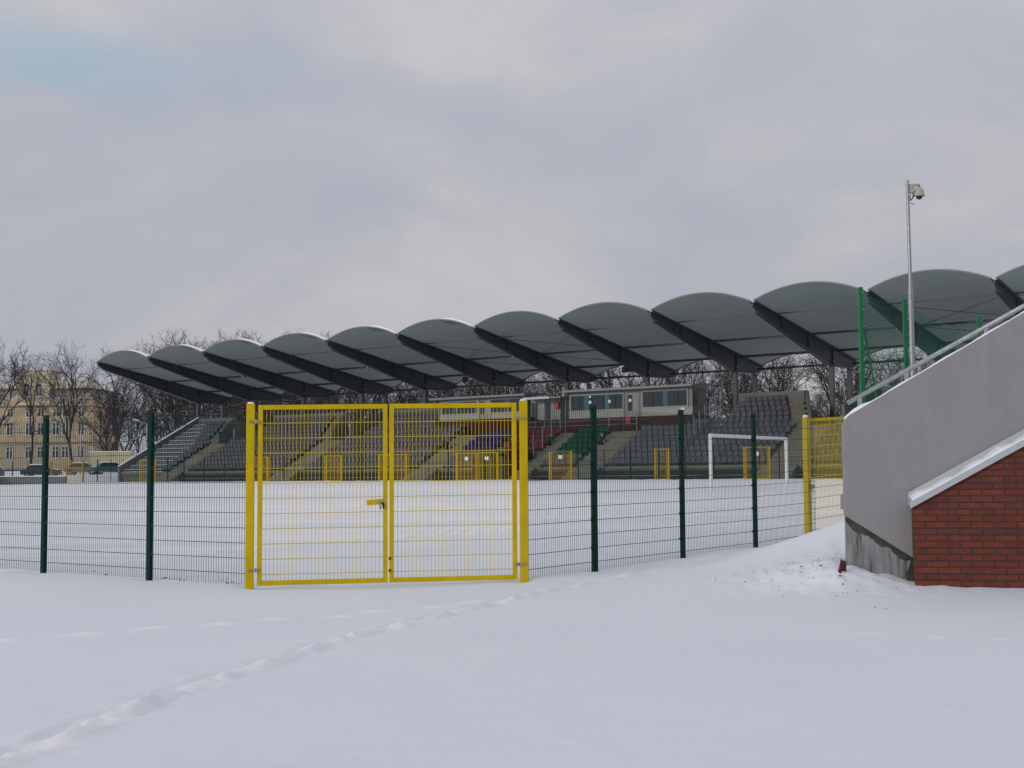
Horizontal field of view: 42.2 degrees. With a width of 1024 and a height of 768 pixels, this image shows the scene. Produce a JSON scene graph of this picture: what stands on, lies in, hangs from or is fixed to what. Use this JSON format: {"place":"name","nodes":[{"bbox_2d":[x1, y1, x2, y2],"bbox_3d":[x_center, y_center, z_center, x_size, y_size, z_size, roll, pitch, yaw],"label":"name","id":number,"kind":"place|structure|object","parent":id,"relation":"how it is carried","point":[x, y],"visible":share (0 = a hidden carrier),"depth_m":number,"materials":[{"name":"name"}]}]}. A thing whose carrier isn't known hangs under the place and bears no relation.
{"place":"outdoors","nodes":[
{"label":"outdoors","id":0,"kind":"place"},
{"bbox_2d":[0,470,1023,767],"bbox_3d":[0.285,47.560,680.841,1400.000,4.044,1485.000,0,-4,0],"label":"ground","id":1,"kind":"structure","parent":0,"point":[734,654],"depth_m":11.18,"materials":[{"name":"white snow"}]},
{"bbox_2d":[0,335,49,440],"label":"bare tree","id":2,"kind":"object","parent":1,"relation":"on","point":[4,417],"visible":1,"depth_m":150.68,"materials":[{"name":"brown plant"}]},
{"bbox_2d":[0,343,58,463],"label":"bare tree","id":3,"kind":"object","parent":1,"relation":"on","point":[31,407],"visible":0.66,"depth_m":171.47,"materials":[{"name":"brown plant"}]},
{"bbox_2d":[0,476,66,484],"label":"wall","id":4,"kind":"structure","parent":1,"relation":"on","point":[52,479],"depth_m":115.71,"materials":[{"name":"white"}]},
{"bbox_2d":[20,464,62,475],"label":"parked car","id":5,"kind":"object","parent":1,"relation":"on","point":[40,472],"visible":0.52,"depth_m":148.95,"materials":[{"name":"grey paint"}]},
{"bbox_2d":[0,370,119,469],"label":"town building","id":6,"kind":"structure","parent":1,"relation":"on","point":[62,452],"depth_m":219.99,"materials":[{"name":"beige paint"}]},
{"bbox_2d":[6,447,12,458],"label":"window","id":7,"kind":"structure","parent":6,"relation":"in","point":[9,456],"depth_m":219.71,"materials":[{"name":"grey glass"}]},
{"bbox_2d":[24,446,30,458],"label":"window","id":8,"kind":"structure","parent":6,"relation":"in","point":[27,448],"depth_m":219.71,"materials":[{"name":"grey glass"}]},
{"bbox_2d":[52,422,59,435],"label":"window","id":9,"kind":"structure","parent":6,"relation":"in","point":[55,426],"depth_m":219.98,"materials":[{"name":"grey glass"}]},
{"bbox_2d":[61,446,68,458],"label":"window","id":10,"kind":"structure","parent":6,"relation":"in","point":[65,449],"depth_m":219.71,"materials":[{"name":"grey glass"}]},
{"bbox_2d":[25,338,105,460],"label":"bare tree","id":11,"kind":"object","parent":1,"relation":"on","point":[71,389],"visible":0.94,"depth_m":176.21,"materials":[{"name":"brown plant"}]},
{"bbox_2d":[51,460,83,481],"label":"perimeter gate","id":12,"kind":"structure","parent":1,"relation":"on","point":[82,469],"depth_m":124.03,"materials":[{"name":"yellow metal"}]},
{"bbox_2d":[64,462,95,474],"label":"parked car","id":13,"kind":"object","parent":1,"relation":"on","point":[86,464],"visible":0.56,"depth_m":162.00,"materials":[{"name":"grey paint"}]},
{"bbox_2d":[54,393,145,450],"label":"bare tree","id":14,"kind":"object","parent":1,"relation":"on","point":[86,408],"visible":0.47,"depth_m":194.36,"materials":[{"name":"brown plant"}]},
{"bbox_2d":[95,462,118,474],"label":"parked car","id":15,"kind":"object","parent":1,"relation":"on","point":[104,464],"visible":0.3,"depth_m":158.93,"materials":[{"name":"teal paint"}]},
{"bbox_2d":[71,343,147,450],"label":"bare tree","id":16,"kind":"object","parent":1,"relation":"on","point":[113,414],"visible":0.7,"depth_m":176.95,"materials":[{"name":"brown plant"}]},
{"bbox_2d":[89,451,131,465],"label":"garden wall","id":17,"kind":"structure","parent":1,"relation":"on","point":[99,456],"depth_m":164.79,"materials":[{"name":"white"}]},
{"bbox_2d":[76,379,158,450],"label":"bare tree","id":18,"kind":"object","parent":1,"relation":"on","point":[112,401],"visible":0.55,"depth_m":181.34,"materials":[{"name":"brown plant"}]},
{"bbox_2d":[0,409,245,583],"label":"fence","id":19,"kind":"object","parent":1,"relation":"on","point":[149,568],"visible":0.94,"depth_m":19.16,"materials":[{"name":"green metal"}]},
{"bbox_2d":[93,404,163,450],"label":"bare tree","id":20,"kind":"object","parent":1,"relation":"on","point":[128,431],"visible":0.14,"depth_m":202.86,"materials":[{"name":"brown plant"}]},
{"bbox_2d":[116,377,173,453],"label":"bare tree","id":21,"kind":"object","parent":1,"relation":"on","point":[137,426],"visible":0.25,"depth_m":185.62,"materials":[{"name":"brown plant"}]},
{"bbox_2d":[139,459,156,481],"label":"perimeter gate","id":22,"kind":"structure","parent":1,"relation":"on","point":[155,461],"depth_m":117.56,"materials":[{"name":"yellow metal"}]},
{"bbox_2d":[97,331,201,434],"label":"bare tree","id":23,"kind":"object","parent":1,"relation":"on","point":[168,429],"visible":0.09,"depth_m":183.79,"materials":[{"name":"brown plant"}]},
{"bbox_2d":[123,341,177,439],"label":"bare tree","id":24,"kind":"object","parent":1,"relation":"on","point":[153,401],"visible":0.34,"depth_m":169.56,"materials":[{"name":"brown plant"}]},
{"bbox_2d":[125,408,189,439],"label":"bare tree","id":25,"kind":"object","parent":1,"relation":"on","point":[160,422],"visible":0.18,"depth_m":199.97,"materials":[{"name":"brown plant"}]},
{"bbox_2d":[140,410,184,441],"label":"bare tree","id":26,"kind":"object","parent":1,"relation":"on","point":[156,430],"visible":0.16,"depth_m":201.68,"materials":[{"name":"brown plant"}]},
{"bbox_2d":[129,328,211,426],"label":"bare tree","id":27,"kind":"object","parent":1,"relation":"on","point":[173,341],"visible":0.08,"depth_m":192.16,"materials":[{"name":"brown plant"}]},
{"bbox_2d":[141,388,201,436],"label":"bare tree","id":28,"kind":"object","parent":1,"relation":"on","point":[174,416],"visible":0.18,"depth_m":180.42,"materials":[{"name":"brown plant"}]},
{"bbox_2d":[141,388,220,434],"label":"bare tree","id":29,"kind":"object","parent":1,"relation":"on","point":[186,407],"visible":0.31,"depth_m":164.82,"materials":[{"name":"brown plant"}]},
{"bbox_2d":[149,390,256,430],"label":"bare tree","id":30,"kind":"object","parent":1,"relation":"on","point":[186,420],"visible":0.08,"depth_m":186.17,"materials":[{"name":"brown plant"}]},
{"bbox_2d":[164,329,258,417],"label":"bare tree","id":31,"kind":"object","parent":1,"relation":"on","point":[213,404],"visible":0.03,"depth_m":186.23,"materials":[{"name":"brown plant"}]},
{"bbox_2d":[167,329,259,421],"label":"bare tree","id":32,"kind":"object","parent":1,"relation":"on","point":[234,397],"visible":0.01,"depth_m":188.51,"materials":[{"name":"brown plant"}]},
{"bbox_2d":[173,397,256,425],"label":"bare tree","id":33,"kind":"object","parent":1,"relation":"on","point":[215,410],"visible":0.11,"depth_m":183.59,"materials":[{"name":"brown plant"}]},
{"bbox_2d":[216,394,297,425],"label":"bare tree","id":34,"kind":"object","parent":1,"relation":"on","point":[233,408],"visible":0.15,"depth_m":156.06,"materials":[{"name":"brown plant"}]},
{"bbox_2d":[234,392,314,424],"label":"bare tree","id":35,"kind":"object","parent":1,"relation":"on","point":[258,403],"visible":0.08,"depth_m":165.39,"materials":[{"name":"brown plant"}]},
{"bbox_2d":[256,392,319,414],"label":"bare tree","id":36,"kind":"object","parent":1,"relation":"on","point":[297,399],"visible":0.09,"depth_m":166.70,"materials":[{"name":"brown plant"}]},
{"bbox_2d":[288,397,330,414],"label":"bare tree","id":37,"kind":"object","parent":1,"relation":"on","point":[310,404],"visible":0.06,"depth_m":167.12,"materials":[{"name":"brown plant"}]},
{"bbox_2d":[279,388,354,413],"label":"bare tree","id":38,"kind":"object","parent":1,"relation":"on","point":[319,403],"visible":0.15,"depth_m":163.85,"materials":[{"name":"brown plant"}]},
{"bbox_2d":[306,388,378,421],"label":"bare tree","id":39,"kind":"object","parent":1,"relation":"on","point":[353,410],"visible":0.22,"depth_m":156.41,"materials":[{"name":"brown plant"}]},
{"bbox_2d":[306,389,391,420],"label":"bare tree","id":40,"kind":"object","parent":1,"relation":"on","point":[342,403],"visible":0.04,"depth_m":195.24,"materials":[{"name":"brown plant"}]},
{"bbox_2d":[337,384,408,423],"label":"bare tree","id":41,"kind":"object","parent":1,"relation":"on","point":[374,401],"visible":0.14,"depth_m":156.10,"materials":[{"name":"brown plant"}]},
{"bbox_2d":[332,383,431,416],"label":"bare tree","id":42,"kind":"object","parent":1,"relation":"on","point":[399,395],"visible":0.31,"depth_m":152.46,"materials":[{"name":"brown plant"}]},
{"bbox_2d":[245,399,528,589],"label":"double gate","id":43,"kind":"structure","parent":1,"relation":"on","point":[251,422],"depth_m":17.78,"materials":[{"name":"yellow metal"}]},
{"bbox_2d":[365,385,434,416],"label":"bare tree","id":44,"kind":"object","parent":1,"relation":"on","point":[400,400],"visible":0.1,"depth_m":186.67,"materials":[{"name":"brown plant"}]},
{"bbox_2d":[5,445,842,481],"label":"perimeter fence","id":45,"kind":"object","parent":1,"relation":"on","point":[107,473],"visible":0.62,"depth_m":101.94,"materials":[{"name":"metal"}]},
{"bbox_2d":[255,457,268,480],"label":"perimeter gate","id":46,"kind":"structure","parent":45,"relation":"attached to","point":[267,479],"depth_m":108.19,"materials":[{"name":"yellow metal"}]},
{"bbox_2d":[324,455,342,480],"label":"perimeter gate","id":47,"kind":"structure","parent":45,"relation":"attached to","point":[340,463],"depth_m":103.52,"materials":[{"name":"yellow metal"}]},
{"bbox_2d":[378,454,407,480],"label":"perimeter gate","id":48,"kind":"structure","parent":45,"relation":"attached to","point":[399,470],"depth_m":99.82,"materials":[{"name":"yellow metal"}]},
{"bbox_2d":[455,452,498,479],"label":"perimeter gate","id":49,"kind":"structure","parent":45,"relation":"attached to","point":[462,461],"depth_m":95.13,"materials":[{"name":"yellow metal"}]},
{"bbox_2d":[743,446,770,478],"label":"perimeter gate","id":50,"kind":"structure","parent":45,"relation":"attached to","point":[768,462],"depth_m":81.83,"materials":[{"name":"yellow metal"}]},
{"bbox_2d":[394,379,479,409],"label":"bare tree","id":51,"kind":"object","parent":1,"relation":"on","point":[439,394],"visible":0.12,"depth_m":155.02,"materials":[{"name":"brown plant"}]},
{"bbox_2d":[390,378,483,408],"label":"bare tree","id":52,"kind":"object","parent":1,"relation":"on","point":[453,394],"visible":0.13,"depth_m":155.94,"materials":[{"name":"brown plant"}]},
{"bbox_2d":[93,421,826,456],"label":"thicket","id":53,"kind":"object","parent":1,"relation":"on","point":[131,449],"visible":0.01,"depth_m":187.02,"materials":[{"name":"brown plant"}]},
{"bbox_2d":[455,378,528,395],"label":"bare tree","id":54,"kind":"object","parent":1,"relation":"on","point":[478,387],"visible":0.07,"depth_m":157.42,"materials":[{"name":"brown plant"}]},
{"bbox_2d":[462,373,544,396],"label":"bare tree","id":55,"kind":"object","parent":1,"relation":"on","point":[522,391],"visible":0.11,"depth_m":149.06,"materials":[{"name":"brown plant"}]},
{"bbox_2d":[465,372,554,395],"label":"bare tree","id":56,"kind":"object","parent":1,"relation":"on","point":[498,391],"visible":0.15,"depth_m":145.26,"materials":[{"name":"brown plant"}]},
{"bbox_2d":[524,372,583,396],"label":"bare tree","id":57,"kind":"object","parent":1,"relation":"on","point":[550,388],"visible":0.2,"depth_m":157.49,"materials":[{"name":"brown plant"}]},
{"bbox_2d":[96,265,1023,481],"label":"grandstand","id":58,"kind":"object","parent":1,"relation":"on","point":[734,334],"visible":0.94,"depth_m":106.92,"materials":[{"name":"metal"}]},
{"bbox_2d":[128,396,767,471],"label":"stadium seats","id":59,"kind":"object","parent":58,"relation":"on","point":[418,431],"visible":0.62,"depth_m":118.89,"materials":[{"name":"grey plastic"}]},
{"bbox_2d":[429,393,546,420],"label":"press cabin","id":60,"kind":"object","parent":58,"relation":"attached to","point":[477,412],"visible":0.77,"depth_m":115.55,"materials":[{"name":"white glass"}]},
{"bbox_2d":[441,400,476,415],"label":"window","id":61,"kind":"structure","parent":60,"relation":"in","point":[444,411],"depth_m":117.29,"materials":[{"name":"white glass"}]},
{"bbox_2d":[479,400,487,418],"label":"door","id":62,"kind":"structure","parent":60,"relation":"in","point":[485,410],"depth_m":115.61,"materials":[{"name":"white plastic"}]},
{"bbox_2d":[490,397,524,413],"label":"window","id":63,"kind":"structure","parent":60,"relation":"in","point":[516,400],"depth_m":114.21,"materials":[{"name":"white glass"}]},
{"bbox_2d":[523,385,568,419],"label":"entrance canopy","id":64,"kind":"object","parent":58,"relation":"on","point":[541,403],"visible":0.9,"depth_m":111.91,"materials":[{"name":"metal"}]},
{"bbox_2d":[531,415,560,456],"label":"dividing screen","id":65,"kind":"object","parent":58,"relation":"on","point":[546,427],"visible":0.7,"depth_m":106.44,"materials":[{"name":"metal"}]},
{"bbox_2d":[528,396,637,432],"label":"walkway railing","id":66,"kind":"object","parent":58,"relation":"on","point":[623,419],"visible":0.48,"depth_m":107.28,"materials":[{"name":"metal"}]},
{"bbox_2d":[559,383,711,418],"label":"press cabin","id":67,"kind":"object","parent":58,"relation":"on","point":[688,399],"visible":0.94,"depth_m":106.01,"materials":[{"name":"white glass"}]},
{"bbox_2d":[570,392,623,411],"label":"window","id":68,"kind":"structure","parent":67,"relation":"in","point":[578,402],"depth_m":108.47,"materials":[{"name":"blue glass"}]},
{"bbox_2d":[626,393,638,416],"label":"door","id":69,"kind":"structure","parent":67,"relation":"in","point":[633,406],"depth_m":106.50,"materials":[{"name":"white plastic"}]},
{"bbox_2d":[642,388,688,408],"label":"window","id":70,"kind":"structure","parent":67,"relation":"in","point":[667,398],"depth_m":104.67,"materials":[{"name":"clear glass"}]},
{"bbox_2d":[693,391,697,405],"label":"side window","id":71,"kind":"structure","parent":67,"relation":"in","point":[694,392],"depth_m":103.60,"materials":[{"name":"black glass"}]},
{"bbox_2d":[684,390,720,444],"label":"dividing screen","id":72,"kind":"object","parent":58,"relation":"on","point":[704,412],"visible":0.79,"depth_m":100.73,"materials":[{"name":"metal"}]},
{"bbox_2d":[549,450,572,479],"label":"perimeter gate","id":73,"kind":"structure","parent":1,"relation":"on","point":[570,466],"depth_m":90.61,"materials":[{"name":"yellow metal"}]},
{"bbox_2d":[541,372,594,389],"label":"bare tree","id":74,"kind":"object","parent":1,"relation":"on","point":[577,387],"visible":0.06,"depth_m":155.94,"materials":[{"name":"brown plant"}]},
{"bbox_2d":[575,368,636,387],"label":"bare tree","id":75,"kind":"object","parent":1,"relation":"on","point":[609,382],"visible":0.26,"depth_m":139.57,"materials":[{"name":"brown plant"}]},
{"bbox_2d":[579,366,652,388],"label":"bare tree","id":76,"kind":"object","parent":1,"relation":"on","point":[631,380],"visible":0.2,"depth_m":143.79,"materials":[{"name":"brown plant"}]},
{"bbox_2d":[575,372,657,388],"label":"bare tree","id":77,"kind":"object","parent":1,"relation":"on","point":[622,382],"visible":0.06,"depth_m":172.47,"materials":[{"name":"brown plant"}]},
{"bbox_2d":[654,448,669,478],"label":"perimeter gate","id":78,"kind":"structure","parent":1,"relation":"on","point":[667,461],"depth_m":86.11,"materials":[{"name":"yellow metal"}]},
{"bbox_2d":[629,364,701,386],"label":"bare tree","id":79,"kind":"object","parent":1,"relation":"on","point":[661,383],"visible":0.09,"depth_m":133.71,"materials":[{"name":"brown plant"}]},
{"bbox_2d":[528,405,815,577],"bbox_3d":[3.019,1.684,21.662,0.098,2.559,9.197,-3,-5,37],"label":"fence","id":80,"kind":"object","parent":1,"relation":"on","point":[681,488],"visible":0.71,"depth_m":21.07,"materials":[{"name":"green metal"}]},
{"bbox_2d":[671,361,710,408],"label":"bare tree","id":81,"kind":"object","parent":1,"relation":"on","point":[687,380],"visible":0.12,"depth_m":151.61,"materials":[{"name":"brown plant"}]},
{"bbox_2d":[690,373,738,422],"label":"bare tree","id":82,"kind":"object","parent":1,"relation":"on","point":[722,399],"visible":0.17,"depth_m":148.03,"materials":[{"name":"brown plant"}]},
{"bbox_2d":[673,360,764,414],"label":"bare tree","id":83,"kind":"object","parent":1,"relation":"on","point":[695,369],"visible":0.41,"depth_m":132.43,"materials":[{"name":"brown plant"}]},
{"bbox_2d":[692,360,746,419],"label":"bare tree","id":84,"kind":"object","parent":1,"relation":"on","point":[730,406],"visible":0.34,"depth_m":146.62,"materials":[{"name":"brown plant"}]},
{"bbox_2d":[706,360,782,418],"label":"bare tree","id":85,"kind":"object","parent":1,"relation":"on","point":[744,385],"visible":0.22,"depth_m":137.11,"materials":[{"name":"brown plant"}]},
{"bbox_2d":[708,434,787,490],"bbox_3d":[11.037,3.678,61.409,0.120,2.590,7.790,-3,-5,37],"label":"football goal","id":86,"kind":"object","parent":1,"relation":"on","point":[749,437],"visible":0.62,"depth_m":60.36,"materials":[{"name":"white paint"}]},
{"bbox_2d":[708,376,797,423],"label":"bare tree","id":87,"kind":"object","parent":1,"relation":"on","point":[727,402],"visible":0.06,"depth_m":164.97,"materials":[{"name":"brown plant"}]},
{"bbox_2d":[728,354,810,392],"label":"bare tree","id":88,"kind":"object","parent":1,"relation":"on","point":[786,374],"visible":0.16,"depth_m":140.19,"materials":[{"name":"brown plant"}]},
{"bbox_2d":[721,354,825,413],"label":"bare tree","id":89,"kind":"object","parent":1,"relation":"on","point":[781,374],"visible":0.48,"depth_m":132.84,"materials":[{"name":"brown plant"}]},
{"bbox_2d":[802,415,843,533],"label":"single gate","id":90,"kind":"structure","parent":1,"relation":"on","point":[808,477],"depth_m":25.73,"materials":[{"name":"yellow metal"}]},
{"bbox_2d":[793,354,859,408],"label":"bare tree","id":91,"kind":"object","parent":1,"relation":"on","point":[819,367],"visible":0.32,"depth_m":135.55,"materials":[{"name":"brown plant"}]},
{"bbox_2d":[809,384,845,421],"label":"bare tree","id":92,"kind":"object","parent":1,"relation":"on","point":[816,401],"visible":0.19,"depth_m":171.67,"materials":[{"name":"brown plant"}]},
{"bbox_2d":[810,387,846,421],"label":"bare tree","id":93,"kind":"object","parent":1,"relation":"on","point":[820,408],"visible":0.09,"depth_m":161.26,"materials":[{"name":"brown plant"}]},
{"bbox_2d":[803,353,881,421],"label":"bare tree","id":94,"kind":"object","parent":1,"relation":"on","point":[836,388],"visible":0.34,"depth_m":131.05,"materials":[{"name":"brown plant"}]},
{"bbox_2d":[812,379,886,420],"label":"bare tree","id":95,"kind":"object","parent":1,"relation":"on","point":[836,399],"visible":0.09,"depth_m":143.48,"materials":[{"name":"brown plant"}]},
{"bbox_2d":[819,351,893,422],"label":"bare tree","id":96,"kind":"object","parent":1,"relation":"on","point":[857,383],"visible":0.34,"depth_m":125.06,"materials":[{"name":"brown plant"}]},
{"bbox_2d":[840,348,932,395],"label":"bare tree","id":97,"kind":"object","parent":1,"relation":"on","point":[894,369],"visible":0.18,"depth_m":121.41,"materials":[{"name":"brown plant"}]},
{"bbox_2d":[865,348,920,387],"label":"bare tree","id":98,"kind":"object","parent":1,"relation":"on","point":[889,365],"visible":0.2,"depth_m":130.67,"materials":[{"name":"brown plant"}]},
{"bbox_2d":[905,180,915,376],"bbox_3d":[6.690,-0.155,22.063,0.155,6.540,0.094,0,-4,0],"label":"camera pole","id":99,"kind":"object","parent":1,"relation":"on","point":[911,322],"visible":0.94,"depth_m":22.14,"materials":[{"name":"metal"}]},
{"bbox_2d":[909,184,924,200],"bbox_3d":[6.802,-3.214,22.292,0.255,0.291,0.192,-2,-4,24],"label":"dome camera","id":100,"kind":"object","parent":99,"relation":"attached to","point":[918,193],"visible":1,"depth_m":22.25,"materials":[{"name":"white plastic"}]},
{"bbox_2d":[857,287,982,403],"bbox_3d":[7.484,0.834,24.057,0.256,4.640,5.378,-4,-5,40],"label":"ball net","id":101,"kind":"object","parent":1,"relation":"on","point":[863,338],"visible":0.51,"depth_m":22.95,"materials":[{"name":"fabric"}]},
{"bbox_2d":[840,311,1023,587],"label":"stair building","id":102,"kind":"structure","parent":1,"relation":"on","point":[933,472],"depth_m":16.12,"materials":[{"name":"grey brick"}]},
{"bbox_2d":[846,303,1023,405],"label":"handrail","id":103,"kind":"object","parent":102,"relation":"attached to","point":[904,372],"visible":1,"depth_m":16.34,"materials":[{"name":"metal"}]},
{"bbox_2d":[0,0,1023,456],"label":"sky","id":104,"kind":"structure","parent":0,"point":[270,168],"materials":[{"name":"grey"}]},
{"bbox_2d":[838,559,845,572],"bbox_3d":[3.969,2.197,16.055,0.164,0.170,0.099,3,-6,-43],"label":"brick rubble","id":105,"kind":"object","parent":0,"point":[842,566],"visible":1,"depth_m":16.05,"materials":[{"name":"red brick"}]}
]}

